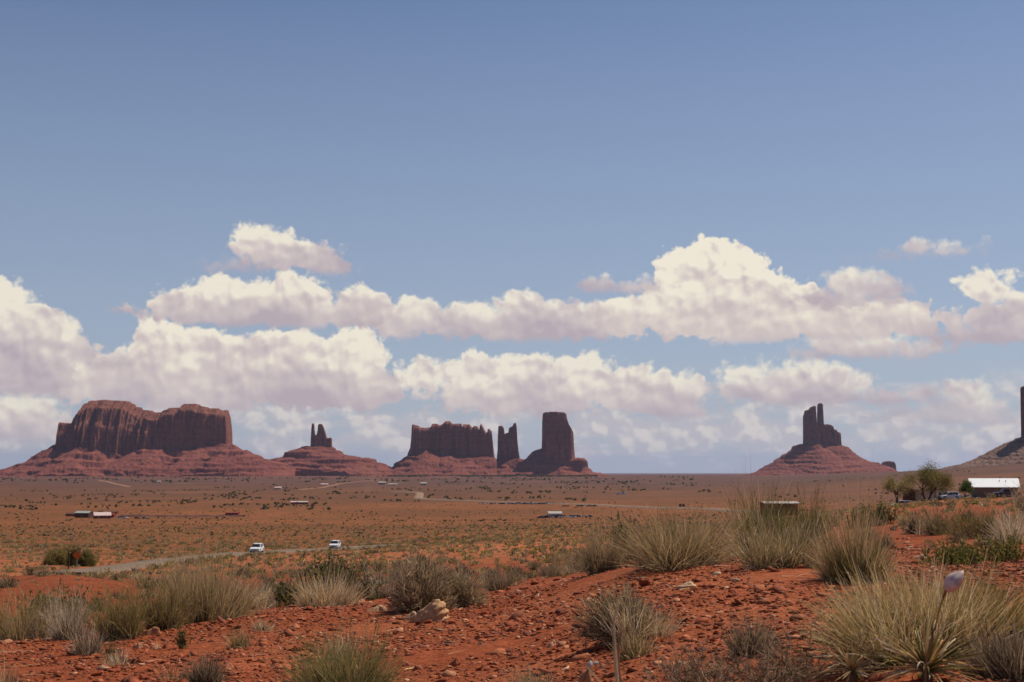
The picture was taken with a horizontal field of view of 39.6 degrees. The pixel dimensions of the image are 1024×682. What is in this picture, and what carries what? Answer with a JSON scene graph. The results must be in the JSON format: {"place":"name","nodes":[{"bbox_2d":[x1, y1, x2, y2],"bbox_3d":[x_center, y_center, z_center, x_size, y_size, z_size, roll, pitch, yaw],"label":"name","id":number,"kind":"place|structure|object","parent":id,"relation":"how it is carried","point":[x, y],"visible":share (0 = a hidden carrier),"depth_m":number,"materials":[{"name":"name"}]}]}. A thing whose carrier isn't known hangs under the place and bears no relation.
{"place":"outdoors","nodes":[
{"label":"outdoors","id":0,"kind":"place"},
{"bbox_2d":[49,544,401,573],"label":"road","id":1,"kind":"structure","parent":0,"point":[126,566],"depth_m":219.77,"materials":[{"name":"asphalt"}]},
{"bbox_2d":[249,543,263,552],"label":"suv","id":2,"kind":"object","parent":1,"relation":"on","point":[256,547],"visible":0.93,"depth_m":269.99,"materials":[{"name":"white paint"}]},
{"bbox_2d":[329,540,340,548],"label":"suv","id":3,"kind":"object","parent":1,"relation":"on","point":[335,544],"visible":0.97,"depth_m":304.67,"materials":[{"name":"white paint"}]},
{"bbox_2d":[0,463,1023,681],"bbox_3d":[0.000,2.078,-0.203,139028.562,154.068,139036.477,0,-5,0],"label":"ground","id":4,"kind":"structure","parent":0,"point":[678,493],"depth_m":571.70,"materials":[{"name":"soil"}]},
{"bbox_2d":[0,575,21,587],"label":"desert shrub","id":5,"kind":"object","parent":4,"relation":"on","point":[9,582],"visible":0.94,"depth_m":48.58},
{"bbox_2d":[0,650,27,681],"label":"grass tuft","id":6,"kind":"object","parent":4,"relation":"on","point":[8,678],"visible":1,"depth_m":9.62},
{"bbox_2d":[22,565,36,575],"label":"desert shrub","id":7,"kind":"object","parent":4,"relation":"on","point":[30,571],"visible":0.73,"depth_m":67.63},
{"bbox_2d":[0,575,81,640],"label":"desert shrub","id":8,"kind":"object","parent":4,"relation":"on","point":[9,631],"visible":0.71,"depth_m":15.46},
{"bbox_2d":[32,568,51,576],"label":"desert shrub","id":9,"kind":"object","parent":4,"relation":"on","point":[42,571],"visible":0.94,"depth_m":55.49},
{"bbox_2d":[0,578,109,629],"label":"desert shrub","id":10,"kind":"object","parent":4,"relation":"on","point":[67,603],"visible":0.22,"depth_m":23.24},
{"bbox_2d":[42,547,67,564],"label":"roadside bush","id":11,"kind":"object","parent":4,"relation":"on","point":[54,556],"visible":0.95,"depth_m":216.39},
{"bbox_2d":[33,574,105,639],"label":"dry bush","id":12,"kind":"object","parent":4,"relation":"on","point":[59,632],"visible":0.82,"depth_m":14.44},
{"bbox_2d":[65,544,80,565],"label":"roadside bush","id":13,"kind":"object","parent":4,"relation":"on","point":[72,551],"visible":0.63,"depth_m":213.40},
{"bbox_2d":[75,511,92,517],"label":"house","id":14,"kind":"structure","parent":4,"relation":"on","point":[83,514],"depth_m":1172.84,"materials":[{"name":"brown paint"}]},
{"bbox_2d":[72,547,98,566],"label":"roadside bush","id":15,"kind":"object","parent":4,"relation":"on","point":[86,558],"visible":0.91,"depth_m":213.12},
{"bbox_2d":[62,613,110,655],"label":"grass clump","id":16,"kind":"object","parent":4,"relation":"on","point":[82,648],"visible":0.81,"depth_m":12.60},
{"bbox_2d":[82,567,106,578],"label":"desert shrub","id":17,"kind":"object","parent":4,"relation":"on","point":[99,576],"visible":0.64,"depth_m":60.54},
{"bbox_2d":[86,592,107,611],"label":"desert shrub","id":18,"kind":"object","parent":4,"relation":"on","point":[98,602],"visible":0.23,"depth_m":33.50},
{"bbox_2d":[93,512,111,518],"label":"house","id":19,"kind":"structure","parent":4,"relation":"on","point":[102,515],"depth_m":1139.33,"materials":[{"name":"white paint"}]},
{"bbox_2d":[90,616,130,660],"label":"grass tuft","id":20,"kind":"object","parent":4,"relation":"on","point":[116,649],"visible":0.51,"depth_m":11.76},
{"bbox_2d":[95,646,137,665],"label":"grass tuft","id":21,"kind":"object","parent":4,"relation":"on","point":[119,661],"visible":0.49,"depth_m":11.34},
{"bbox_2d":[78,543,163,640],"bbox_3d":[-3.889,2.519,14.131,0.866,1.173,0.980,0,-5,0],"label":"desert shrub","id":22,"kind":"object","parent":4,"relation":"on","point":[129,624],"visible":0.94,"depth_m":13.98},
{"bbox_2d":[128,570,150,580],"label":"desert shrub","id":23,"kind":"object","parent":4,"relation":"on","point":[140,576],"visible":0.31,"depth_m":66.35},
{"bbox_2d":[0,400,295,475],"bbox_3d":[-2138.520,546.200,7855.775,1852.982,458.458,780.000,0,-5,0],"label":"mesa","id":24,"kind":"structure","parent":4,"relation":"on","point":[109,438],"depth_m":7814.02,"materials":[{"name":"stone"}]},
{"bbox_2d":[133,574,164,589],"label":"desert shrub","id":25,"kind":"object","parent":4,"relation":"on","point":[149,578],"visible":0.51,"depth_m":49.61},
{"bbox_2d":[140,626,160,635],"bbox_3d":[-3.582,2.875,14.113,0.227,0.090,0.096,1,-5,-9],"label":"rock","id":26,"kind":"object","parent":4,"relation":"on","point":[153,630],"visible":0.93,"depth_m":14.09,"materials":[{"name":"stone"}]},
{"bbox_2d":[124,552,196,631],"bbox_3d":[-3.554,2.625,14.504,0.866,1.072,0.887,5,-7,-42],"label":"desert shrub","id":27,"kind":"object","parent":4,"relation":"on","point":[169,617],"visible":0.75,"depth_m":14.46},
{"bbox_2d":[151,651,198,681],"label":"grass tuft","id":28,"kind":"object","parent":4,"relation":"on","point":[170,676],"visible":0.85,"depth_m":9.92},
{"bbox_2d":[120,514,244,516],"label":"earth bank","id":29,"kind":"structure","parent":4,"relation":"on","point":[134,515],"depth_m":1203.96,"materials":[{"name":"soil"}]},
{"bbox_2d":[174,625,193,648],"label":"weed","id":30,"kind":"object","parent":4,"relation":"on","point":[181,642],"visible":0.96,"depth_m":12.69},
{"bbox_2d":[150,520,230,615],"bbox_3d":[-5.178,3.750,22.961,1.326,1.712,1.362,2,-6,-24],"label":"grass clump","id":31,"kind":"object","parent":4,"relation":"on","point":[194,569],"visible":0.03,"depth_m":22.92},
{"bbox_2d":[180,639,234,681],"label":"grass clump","id":32,"kind":"object","parent":4,"relation":"on","point":[204,674],"visible":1,"depth_m":9.61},
{"bbox_2d":[148,510,277,624],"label":"tall grass","id":33,"kind":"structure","parent":4,"relation":"on","point":[209,606],"depth_m":15.49,"materials":[{"name":"plant"}]},
{"bbox_2d":[222,625,257,648],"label":"grass tuft","id":34,"kind":"object","parent":4,"relation":"on","point":[240,642],"visible":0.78,"depth_m":12.53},
{"bbox_2d":[228,565,252,575],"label":"desert shrub","id":35,"kind":"object","parent":4,"relation":"on","point":[239,570],"visible":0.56,"depth_m":85.49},
{"bbox_2d":[221,574,288,608],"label":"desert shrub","id":36,"kind":"object","parent":4,"relation":"on","point":[265,596],"visible":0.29,"depth_m":24.73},
{"bbox_2d":[248,616,280,630],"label":"grass tuft","id":37,"kind":"object","parent":4,"relation":"on","point":[264,627],"visible":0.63,"depth_m":13.85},
{"bbox_2d":[264,573,332,607],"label":"desert shrub","id":38,"kind":"object","parent":4,"relation":"on","point":[285,598],"visible":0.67,"depth_m":24.75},
{"bbox_2d":[283,558,377,607],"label":"tall grass","id":39,"kind":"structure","parent":4,"relation":"on","point":[324,598],"depth_m":19.94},
{"bbox_2d":[270,423,393,475],"bbox_3d":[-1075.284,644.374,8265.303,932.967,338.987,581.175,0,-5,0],"label":"butte","id":40,"kind":"object","parent":4,"relation":"on","point":[320,455],"visible":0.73,"depth_m":8132.81,"materials":[{"name":"stone"}]},
{"bbox_2d":[314,625,363,660],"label":"grass tuft","id":41,"kind":"object","parent":4,"relation":"on","point":[346,644],"visible":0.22,"depth_m":10.63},
{"bbox_2d":[262,599,419,681],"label":"desert shrub","id":42,"kind":"object","parent":4,"relation":"on","point":[337,672],"visible":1,"depth_m":8.58,"materials":[{"name":"plant"}]},
{"bbox_2d":[294,545,389,600],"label":"desert shrub","id":43,"kind":"object","parent":4,"relation":"on","point":[324,566],"visible":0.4,"depth_m":26.50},
{"bbox_2d":[368,605,387,611],"bbox_3d":[-1.432,2.857,15.211,0.242,0.076,0.113,2,-6,-21],"label":"rock","id":44,"kind":"object","parent":4,"relation":"on","point":[378,608],"visible":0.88,"depth_m":15.18,"materials":[{"name":"stone"}]},
{"bbox_2d":[368,560,389,571],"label":"desert shrub","id":45,"kind":"object","parent":4,"relation":"on","point":[376,566],"visible":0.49,"depth_m":86.00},
{"bbox_2d":[356,559,402,599],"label":"desert shrub","id":46,"kind":"object","parent":4,"relation":"on","point":[384,592],"visible":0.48,"depth_m":27.03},
{"bbox_2d":[383,545,462,613],"bbox_3d":[-0.958,2.538,15.133,0.946,0.822,0.935,0,-5,0],"label":"desert shrub","id":47,"kind":"object","parent":4,"relation":"on","point":[419,586],"visible":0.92,"depth_m":14.97,"materials":[{"name":"plant"}]},
{"bbox_2d":[407,599,449,622],"bbox_3d":[-0.816,2.628,13.635,0.436,0.304,0.182,-2,-6,18],"label":"rock","id":48,"kind":"object","parent":4,"relation":"on","point":[434,610],"visible":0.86,"depth_m":13.58,"materials":[{"name":"stone"}]},
{"bbox_2d":[390,421,496,475],"bbox_3d":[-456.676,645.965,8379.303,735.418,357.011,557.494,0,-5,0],"label":"mesa","id":49,"kind":"structure","parent":4,"relation":"on","point":[446,448],"depth_m":8426.50,"materials":[{"name":"stone"}]},
{"bbox_2d":[449,657,460,666],"bbox_3d":[-0.375,2.106,9.311,0.087,0.068,0.054,0,-5,0],"label":"rock","id":50,"kind":"object","parent":4,"relation":"on","point":[455,662],"visible":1,"depth_m":9.30,"materials":[{"name":"stone"}]},
{"bbox_2d":[438,562,494,607],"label":"desert shrub","id":51,"kind":"object","parent":4,"relation":"on","point":[466,591],"visible":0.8,"depth_m":15.16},
{"bbox_2d":[477,559,514,590],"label":"desert shrub","id":52,"kind":"object","parent":4,"relation":"on","point":[498,582],"visible":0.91,"depth_m":21.45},
{"bbox_2d":[0,493,1022,629],"bbox_3d":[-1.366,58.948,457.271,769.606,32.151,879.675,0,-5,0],"label":"desert scrub","id":53,"kind":"object","parent":4,"relation":"on","point":[541,547],"visible":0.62,"depth_m":265.15,"materials":[{"name":"plant"}]},
{"bbox_2d":[0,470,1022,536],"bbox_3d":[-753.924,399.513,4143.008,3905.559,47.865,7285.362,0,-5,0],"label":"juniper scrub","id":54,"kind":"object","parent":4,"relation":"on","point":[312,497],"visible":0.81,"depth_m":2071.05,"materials":[{"name":"plant"}]},
{"bbox_2d":[1,542,1023,681],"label":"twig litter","id":55,"kind":"object","parent":4,"relation":"on","point":[545,617],"visible":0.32,"depth_m":11.22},
{"bbox_2d":[496,423,532,474],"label":"butte","id":56,"kind":"object","parent":4,"relation":"on","point":[508,458],"visible":0.71,"depth_m":8500.21,"materials":[{"name":"stone"}]},
{"bbox_2d":[502,563,528,585],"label":"desert shrub","id":57,"kind":"object","parent":4,"relation":"on","point":[511,581],"visible":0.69,"depth_m":27.19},
{"bbox_2d":[508,563,527,577],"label":"desert shrub","id":58,"kind":"object","parent":4,"relation":"on","point":[517,570],"visible":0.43,"depth_m":39.39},
{"bbox_2d":[522,568,541,578],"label":"desert shrub","id":59,"kind":"object","parent":4,"relation":"on","point":[529,574],"visible":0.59,"depth_m":36.36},
{"bbox_2d":[492,663,573,681],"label":"grass tuft","id":60,"kind":"object","parent":4,"relation":"on","point":[536,680],"visible":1,"depth_m":7.94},
{"bbox_2d":[527,559,542,569],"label":"desert shrub","id":61,"kind":"object","parent":4,"relation":"on","point":[534,565],"visible":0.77,"depth_m":53.49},
{"bbox_2d":[537,556,564,577],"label":"desert shrub","id":62,"kind":"object","parent":4,"relation":"on","point":[550,570],"visible":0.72,"depth_m":28.40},
{"bbox_2d":[547,511,561,515],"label":"house","id":63,"kind":"structure","parent":4,"relation":"on","point":[550,513],"depth_m":1154.01,"materials":[{"name":"beige"}]},
{"bbox_2d":[514,412,609,475],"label":"butte","id":64,"kind":"object","parent":4,"relation":"on","point":[554,454],"visible":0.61,"depth_m":8408.50,"materials":[{"name":"stone"}]},
{"bbox_2d":[558,563,580,574],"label":"desert shrub","id":65,"kind":"object","parent":4,"relation":"on","point":[570,571],"visible":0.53,"depth_m":27.50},
{"bbox_2d":[562,498,635,575],"bbox_3d":[0.984,2.121,15.492,0.906,0.966,0.931,0,-5,0],"label":"desert shrub","id":66,"kind":"object","parent":4,"relation":"on","point":[593,564],"visible":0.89,"depth_m":15.34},
{"bbox_2d":[563,575,663,648],"bbox_3d":[0.692,1.717,8.915,0.677,0.479,0.617,2,-6,-19],"label":"dry bush","id":67,"kind":"object","parent":4,"relation":"on","point":[595,628],"visible":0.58,"depth_m":8.88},
{"bbox_2d":[612,601,622,681],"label":"dead stalk","id":68,"kind":"object","parent":4,"relation":"on","point":[617,672],"visible":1,"depth_m":3.06,"materials":[{"name":"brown plant"}]},
{"bbox_2d":[593,510,646,562],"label":"desert shrub","id":69,"kind":"object","parent":4,"relation":"on","point":[619,531],"visible":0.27,"depth_m":23.36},
{"bbox_2d":[599,617,661,662],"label":"grass clump","id":70,"kind":"object","parent":4,"relation":"on","point":[633,650],"visible":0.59,"depth_m":8.03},
{"bbox_2d":[593,582,691,646],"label":"tall grass","id":71,"kind":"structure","parent":4,"relation":"on","point":[619,623],"depth_m":8.70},
{"bbox_2d":[595,482,753,575],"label":"tall grass","id":72,"kind":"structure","parent":4,"relation":"on","point":[672,554],"depth_m":13.24,"materials":[{"name":"plant"}]},
{"bbox_2d":[676,581,695,589],"bbox_3d":[1.362,1.904,11.098,0.154,0.061,0.156,-2,-6,20],"label":"rock","id":73,"kind":"object","parent":4,"relation":"on","point":[688,584],"visible":0.98,"depth_m":11.06,"materials":[{"name":"stone"}]},
{"bbox_2d":[638,634,759,681],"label":"bare shrub","id":74,"kind":"object","parent":4,"relation":"on","point":[674,675],"visible":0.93,"depth_m":6.43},
{"bbox_2d":[718,588,785,659],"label":"dry bush","id":75,"kind":"object","parent":4,"relation":"on","point":[743,637],"visible":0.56,"depth_m":7.15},
{"bbox_2d":[714,451,793,543],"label":"tall grass","id":76,"kind":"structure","parent":4,"relation":"on","point":[748,505],"depth_m":42.63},
{"bbox_2d":[724,476,805,555],"bbox_3d":[3.381,2.400,18.953,1.116,1.563,1.415,-5,-7,42],"label":"desert shrub","id":77,"kind":"object","parent":4,"relation":"on","point":[766,515],"visible":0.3,"depth_m":18.86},
{"bbox_2d":[711,621,841,681],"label":"bare shrub","id":78,"kind":"object","parent":4,"relation":"on","point":[788,674],"visible":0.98,"depth_m":5.80,"materials":[{"name":"plant"}]},
{"bbox_2d":[708,498,846,570],"bbox_3d":[2.315,1.655,12.228,1.424,0.829,1.507,3,-6,-28],"label":"desert shrub","id":79,"kind":"object","parent":4,"relation":"on","point":[774,556],"visible":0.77,"depth_m":12.06,"materials":[{"name":"plant"}]},
{"bbox_2d":[758,501,800,515],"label":"hut","id":80,"kind":"object","parent":4,"relation":"on","point":[787,502],"visible":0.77,"depth_m":206.74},
{"bbox_2d":[780,469,835,547],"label":"desert shrub","id":81,"kind":"object","parent":4,"relation":"on","point":[802,519],"visible":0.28,"depth_m":27.26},
{"bbox_2d":[744,403,897,475],"bbox_3d":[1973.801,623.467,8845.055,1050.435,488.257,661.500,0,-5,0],"label":"butte","id":82,"kind":"object","parent":4,"relation":"on","point":[817,451],"visible":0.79,"depth_m":8830.63,"materials":[{"name":"stone"}]},
{"bbox_2d":[812,629,891,681],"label":"yucca","id":83,"kind":"object","parent":4,"relation":"on","point":[853,674],"visible":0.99,"depth_m":5.49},
{"bbox_2d":[795,434,915,583],"bbox_3d":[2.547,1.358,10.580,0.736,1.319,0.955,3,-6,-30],"label":"tall grass","id":84,"kind":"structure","parent":4,"relation":"on","point":[858,539],"depth_m":10.50,"materials":[{"name":"plant"}]},
{"bbox_2d":[841,504,879,524],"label":"desert shrub","id":85,"kind":"object","parent":4,"relation":"on","point":[854,517],"visible":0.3,"depth_m":53.19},
{"bbox_2d":[850,495,904,523],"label":"desert shrub","id":86,"kind":"object","parent":4,"relation":"on","point":[883,514],"visible":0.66,"depth_m":52.98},
{"bbox_2d":[865,518,889,526],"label":"desert shrub","id":87,"kind":"object","parent":4,"relation":"on","point":[881,522],"visible":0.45,"depth_m":50.75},
{"bbox_2d":[873,531,897,549],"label":"desert shrub","id":88,"kind":"object","parent":4,"relation":"on","point":[889,541],"visible":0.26,"depth_m":20.75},
{"bbox_2d":[877,474,919,502],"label":"cottonwood tree","id":89,"kind":"object","parent":4,"relation":"on","point":[887,487],"visible":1,"depth_m":283.56,"materials":[{"name":"green plant"}]},
{"bbox_2d":[780,527,1023,681],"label":"tall grass","id":90,"kind":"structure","parent":4,"relation":"on","point":[873,620],"depth_m":5.84,"materials":[{"name":"plant"}]},
{"bbox_2d":[892,509,913,524],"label":"grass clump","id":91,"kind":"object","parent":4,"relation":"on","point":[899,520],"visible":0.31,"depth_m":49.43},
{"bbox_2d":[900,510,927,534],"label":"desert shrub","id":92,"kind":"object","parent":4,"relation":"on","point":[910,525],"visible":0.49,"depth_m":27.00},
{"bbox_2d":[866,609,985,681],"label":"yucca","id":93,"kind":"object","parent":4,"relation":"on","point":[935,660],"visible":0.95,"depth_m":5.10,"materials":[{"name":"plant"}]},
{"bbox_2d":[903,487,948,501],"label":"trailer home","id":94,"kind":"object","parent":4,"relation":"on","point":[910,495],"visible":0.47,"depth_m":296.04,"materials":[{"name":"beige"}]},
{"bbox_2d":[899,458,960,499],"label":"cottonwood tree","id":95,"kind":"object","parent":4,"relation":"on","point":[929,479],"visible":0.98,"depth_m":290.12,"materials":[{"name":"green plant"}]},
{"bbox_2d":[916,484,963,534],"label":"desert shrub","id":96,"kind":"object","parent":4,"relation":"on","point":[929,526],"visible":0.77,"depth_m":25.62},
{"bbox_2d":[924,567,973,681],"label":"seed stalk","id":97,"kind":"object","parent":4,"relation":"on","point":[953,581],"visible":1,"depth_m":3.15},
{"bbox_2d":[939,492,960,498],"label":"parked car","id":98,"kind":"object","parent":4,"relation":"on","point":[953,495],"visible":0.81,"depth_m":297.52,"materials":[{"name":"silver metal"}]},
{"bbox_2d":[941,527,967,543],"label":"desert shrub","id":99,"kind":"object","parent":4,"relation":"on","point":[955,539],"visible":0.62,"depth_m":22.74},
{"bbox_2d":[906,536,1021,565],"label":"desert shrub","id":100,"kind":"object","parent":4,"relation":"on","point":[961,554],"visible":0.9,"depth_m":14.37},
{"bbox_2d":[954,508,976,521],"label":"desert shrub","id":101,"kind":"object","parent":4,"relation":"on","point":[962,517],"visible":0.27,"depth_m":37.89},
{"bbox_2d":[957,479,974,496],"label":"round tree","id":102,"kind":"object","parent":4,"relation":"on","point":[966,487],"visible":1,"depth_m":317.37,"materials":[{"name":"green plant"}]},
{"bbox_2d":[924,554,1023,645],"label":"desert shrub","id":103,"kind":"object","parent":4,"relation":"on","point":[1018,617],"visible":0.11,"depth_m":5.97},
{"bbox_2d":[926,498,1023,539],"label":"desert shrub","id":104,"kind":"object","parent":4,"relation":"on","point":[971,531],"visible":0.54,"depth_m":24.03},
{"bbox_2d":[938,386,1023,469],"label":"butte","id":105,"kind":"object","parent":4,"relation":"on","point":[1010,452],"visible":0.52,"depth_m":4518.19,"materials":[{"name":"stone"}]},
{"bbox_2d":[940,606,1023,681],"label":"tall grass","id":106,"kind":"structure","parent":4,"relation":"on","point":[1004,660],"depth_m":5.21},
{"bbox_2d":[972,532,1000,545],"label":"desert shrub","id":107,"kind":"object","parent":4,"relation":"on","point":[977,542],"visible":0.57,"depth_m":19.32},
{"bbox_2d":[968,477,1019,497],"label":"house","id":108,"kind":"structure","parent":4,"relation":"on","point":[986,485],"depth_m":325.49,"materials":[{"name":"beige paint"}]},
{"bbox_2d":[976,529,1023,561],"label":"desert shrub","id":109,"kind":"object","parent":4,"relation":"on","point":[1007,550],"visible":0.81,"depth_m":15.58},
{"bbox_2d":[977,491,1023,544],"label":"tall grass","id":110,"kind":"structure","parent":4,"relation":"on","point":[1008,530],"depth_m":19.23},
{"bbox_2d":[992,489,1020,496],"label":"pickup truck","id":111,"kind":"object","parent":4,"relation":"on","point":[1005,492],"visible":0.69,"depth_m":302.41,"materials":[{"name":"paint"}]},
{"bbox_2d":[1005,481,1023,503],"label":"bare bush","id":112,"kind":"object","parent":4,"relation":"on","point":[1021,496],"visible":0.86,"depth_m":93.55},
{"bbox_2d":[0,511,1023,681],"bbox_3d":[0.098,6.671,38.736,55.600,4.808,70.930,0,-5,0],"label":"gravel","id":113,"kind":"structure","parent":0,"point":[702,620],"depth_m":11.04,"materials":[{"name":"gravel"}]},
{"bbox_2d":[0,0,1023,472],"label":"sky","id":114,"kind":"structure","parent":0,"point":[681,231],"materials":[{"name":"blue"}]},
{"bbox_2d":[389,491,757,512],"bbox_3d":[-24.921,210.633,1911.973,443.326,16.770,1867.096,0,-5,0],"label":"road","id":115,"kind":"structure","parent":0,"point":[418,495],"depth_m":1709.88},
{"bbox_2d":[578,660,598,681],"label":"seed stalk","id":116,"kind":"object","parent":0,"point":[585,676],"visible":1,"depth_m":2.84,"materials":[{"name":"plant"}]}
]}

